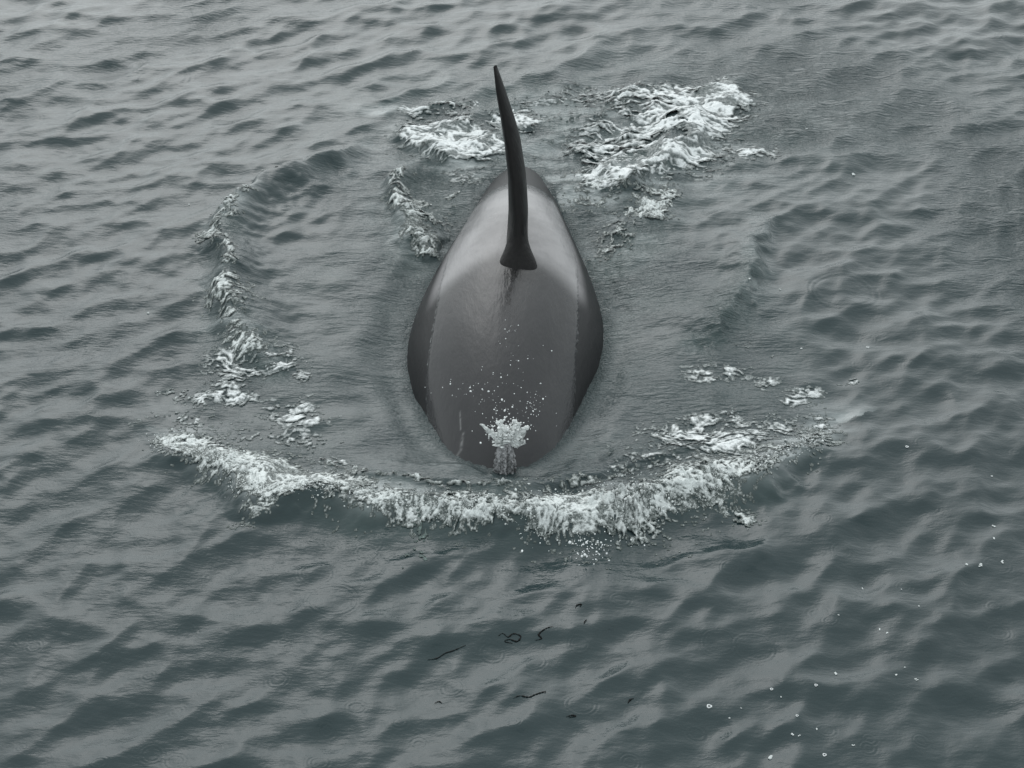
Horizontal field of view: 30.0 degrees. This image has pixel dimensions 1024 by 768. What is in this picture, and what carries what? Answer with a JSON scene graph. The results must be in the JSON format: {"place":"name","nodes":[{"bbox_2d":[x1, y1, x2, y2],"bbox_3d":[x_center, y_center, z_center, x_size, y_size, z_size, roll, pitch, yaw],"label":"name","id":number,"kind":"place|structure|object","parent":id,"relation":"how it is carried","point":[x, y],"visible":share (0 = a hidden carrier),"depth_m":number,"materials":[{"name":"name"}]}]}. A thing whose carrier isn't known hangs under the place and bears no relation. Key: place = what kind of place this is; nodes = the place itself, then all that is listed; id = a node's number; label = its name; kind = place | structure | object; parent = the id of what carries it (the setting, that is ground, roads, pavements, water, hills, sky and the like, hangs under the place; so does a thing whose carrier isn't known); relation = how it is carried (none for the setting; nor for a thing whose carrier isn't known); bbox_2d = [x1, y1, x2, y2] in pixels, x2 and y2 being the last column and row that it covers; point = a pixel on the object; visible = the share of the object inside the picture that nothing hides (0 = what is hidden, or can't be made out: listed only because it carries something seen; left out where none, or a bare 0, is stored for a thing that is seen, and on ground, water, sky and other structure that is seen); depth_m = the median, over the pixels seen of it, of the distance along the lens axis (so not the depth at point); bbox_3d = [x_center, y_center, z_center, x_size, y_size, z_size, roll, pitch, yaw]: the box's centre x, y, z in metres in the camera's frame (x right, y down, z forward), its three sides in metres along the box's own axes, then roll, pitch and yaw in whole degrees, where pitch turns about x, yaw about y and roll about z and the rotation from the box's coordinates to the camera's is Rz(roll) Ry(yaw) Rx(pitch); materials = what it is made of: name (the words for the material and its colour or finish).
{"place":"outdoors","nodes":[
{"label":"outdoors","id":0,"kind":"place"},
{"bbox_2d":[0,0,1023,767],"bbox_3d":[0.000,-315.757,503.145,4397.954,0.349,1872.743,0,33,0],"label":"sea water","id":1,"kind":"structure","parent":0,"point":[154,612],"depth_m":16.90,"materials":[{"name":"grey liquid"}]},
{"bbox_2d":[192,166,277,361],"bbox_3d":[-2.729,-1.329,18.852,0.945,0.264,3.787,-2,33,-3],"label":"wave crest foam","id":2,"kind":"object","parent":1,"relation":"on","point":[249,344],"visible":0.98,"depth_m":18.09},
{"bbox_2d":[128,321,353,468],"bbox_3d":[-2.029,0.127,16.702,2.233,0.187,1.828,15,36,21],"label":"drifting foam","id":3,"kind":"object","parent":1,"relation":"on","point":[236,394],"visible":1,"depth_m":16.82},
{"bbox_2d":[402,509,431,567],"bbox_3d":[-0.753,1.160,15.052,0.261,0.179,0.763,0,33,0],"label":"bubble streak","id":4,"kind":"object","parent":1,"relation":"on","point":[424,535],"visible":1,"depth_m":15.12,"materials":[{"name":"grey liquid"}]},
{"bbox_2d":[380,166,470,259],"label":"curl foam","id":5,"kind":"object","parent":1,"relation":"on","point":[413,224],"visible":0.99,"depth_m":19.51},
{"bbox_2d":[319,457,659,491],"bbox_3d":[-0.189,0.692,15.671,2.843,0.195,0.590,0,33,0],"label":"crest foam","id":6,"kind":"object","parent":1,"relation":"on","point":[574,479],"visible":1,"depth_m":15.61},
{"bbox_2d":[142,418,847,568],"bbox_3d":[-0.131,0.762,15.590,5.997,0.358,2.099,0,33,0],"label":"bow wave foam","id":7,"kind":"object","parent":1,"relation":"on","point":[281,468],"visible":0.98,"depth_m":15.34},
{"bbox_2d":[146,428,826,546],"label":"splash beads","id":8,"kind":"object","parent":7,"relation":"on","point":[435,496],"visible":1,"depth_m":15.41,"materials":[{"name":"liquid"}]},
{"bbox_2d":[382,80,608,185],"bbox_3d":[-0.078,-2.835,21.271,2.804,0.197,2.173,-10,34,-15],"label":"churned foam","id":9,"kind":"object","parent":1,"relation":"on","point":[459,138],"visible":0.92,"depth_m":21.23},
{"bbox_2d":[407,65,602,467],"bbox_3d":[-0.055,-1.260,18.090,1.877,3.395,8.760,0,33,0],"label":"orca","id":10,"kind":"object","parent":1,"relation":"on","point":[513,257],"visible":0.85,"depth_m":17.24,"materials":[{"name":"black"}]},
{"bbox_2d":[442,325,551,443],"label":"spray droplets","id":11,"kind":"object","parent":10,"relation":"on","point":[504,401],"visible":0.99,"depth_m":15.74,"materials":[{"name":"white liquid"}]},
{"bbox_2d":[480,419,529,474],"bbox_3d":[-0.042,0.505,15.773,0.393,0.489,0.229,-16,36,-23],"label":"blowhole splash","id":12,"kind":"object","parent":10,"relation":"attached to","point":[505,462],"visible":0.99,"depth_m":15.73,"materials":[{"name":"liquid"}]},
{"bbox_2d":[485,416,527,447],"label":"splash beads","id":13,"kind":"object","parent":12,"relation":"attached to","point":[499,428],"visible":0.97,"depth_m":15.64},
{"bbox_2d":[498,633,520,642],"bbox_3d":[-0.017,1.876,14.115,0.172,0.025,0.094,0,33,0],"label":"seaweed strand","id":14,"kind":"object","parent":1,"relation":"on","point":[512,639],"visible":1,"depth_m":14.11,"materials":[{"name":"black plant"}]},
{"bbox_2d":[514,691,545,697],"bbox_3d":[0.127,2.211,13.554,0.252,0.017,0.041,-10,34,-15],"label":"seaweed strand","id":15,"kind":"object","parent":1,"relation":"on","point":[530,696],"visible":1,"depth_m":13.55,"materials":[{"name":"black plant"}]},
{"bbox_2d":[520,502,669,562],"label":"spray droplets","id":16,"kind":"object","parent":1,"relation":"on","point":[569,542],"visible":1,"depth_m":14.92,"materials":[{"name":"white liquid"}]},
{"bbox_2d":[558,165,682,260],"bbox_3d":[1.130,-1.830,19.783,1.344,0.308,1.894,0,33,0],"label":"ripple foam","id":17,"kind":"object","parent":1,"relation":"on","point":[650,208],"visible":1,"depth_m":19.90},
{"bbox_2d":[533,73,765,200],"bbox_3d":[1.523,-2.817,21.218,2.792,0.248,3.262,0,33,0],"label":"churned foam","id":18,"kind":"object","parent":1,"relation":"on","point":[721,99],"visible":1,"depth_m":21.28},
{"bbox_2d":[685,134,780,159],"bbox_3d":[2.363,-2.583,20.887,1.160,0.205,0.482,0,33,0],"label":"foam wisp","id":19,"kind":"object","parent":1,"relation":"on","point":[745,151],"visible":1,"depth_m":20.90,"materials":[{"name":"white liquid"}]},
{"bbox_2d":[606,333,859,477],"bbox_3d":[1.960,0.252,16.500,1.639,0.202,2.719,17,37,24],"label":"drifting foam","id":20,"kind":"object","parent":1,"relation":"on","point":[731,444],"visible":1,"depth_m":16.42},
{"bbox_2d":[667,412,827,529],"bbox_3d":[2.221,0.696,15.821,2.043,0.188,0.714,-27,41,-35],"label":"crest spray","id":21,"kind":"object","parent":1,"relation":"on","point":[746,520],"visible":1,"depth_m":15.44,"materials":[{"name":"liquid"}]}
]}

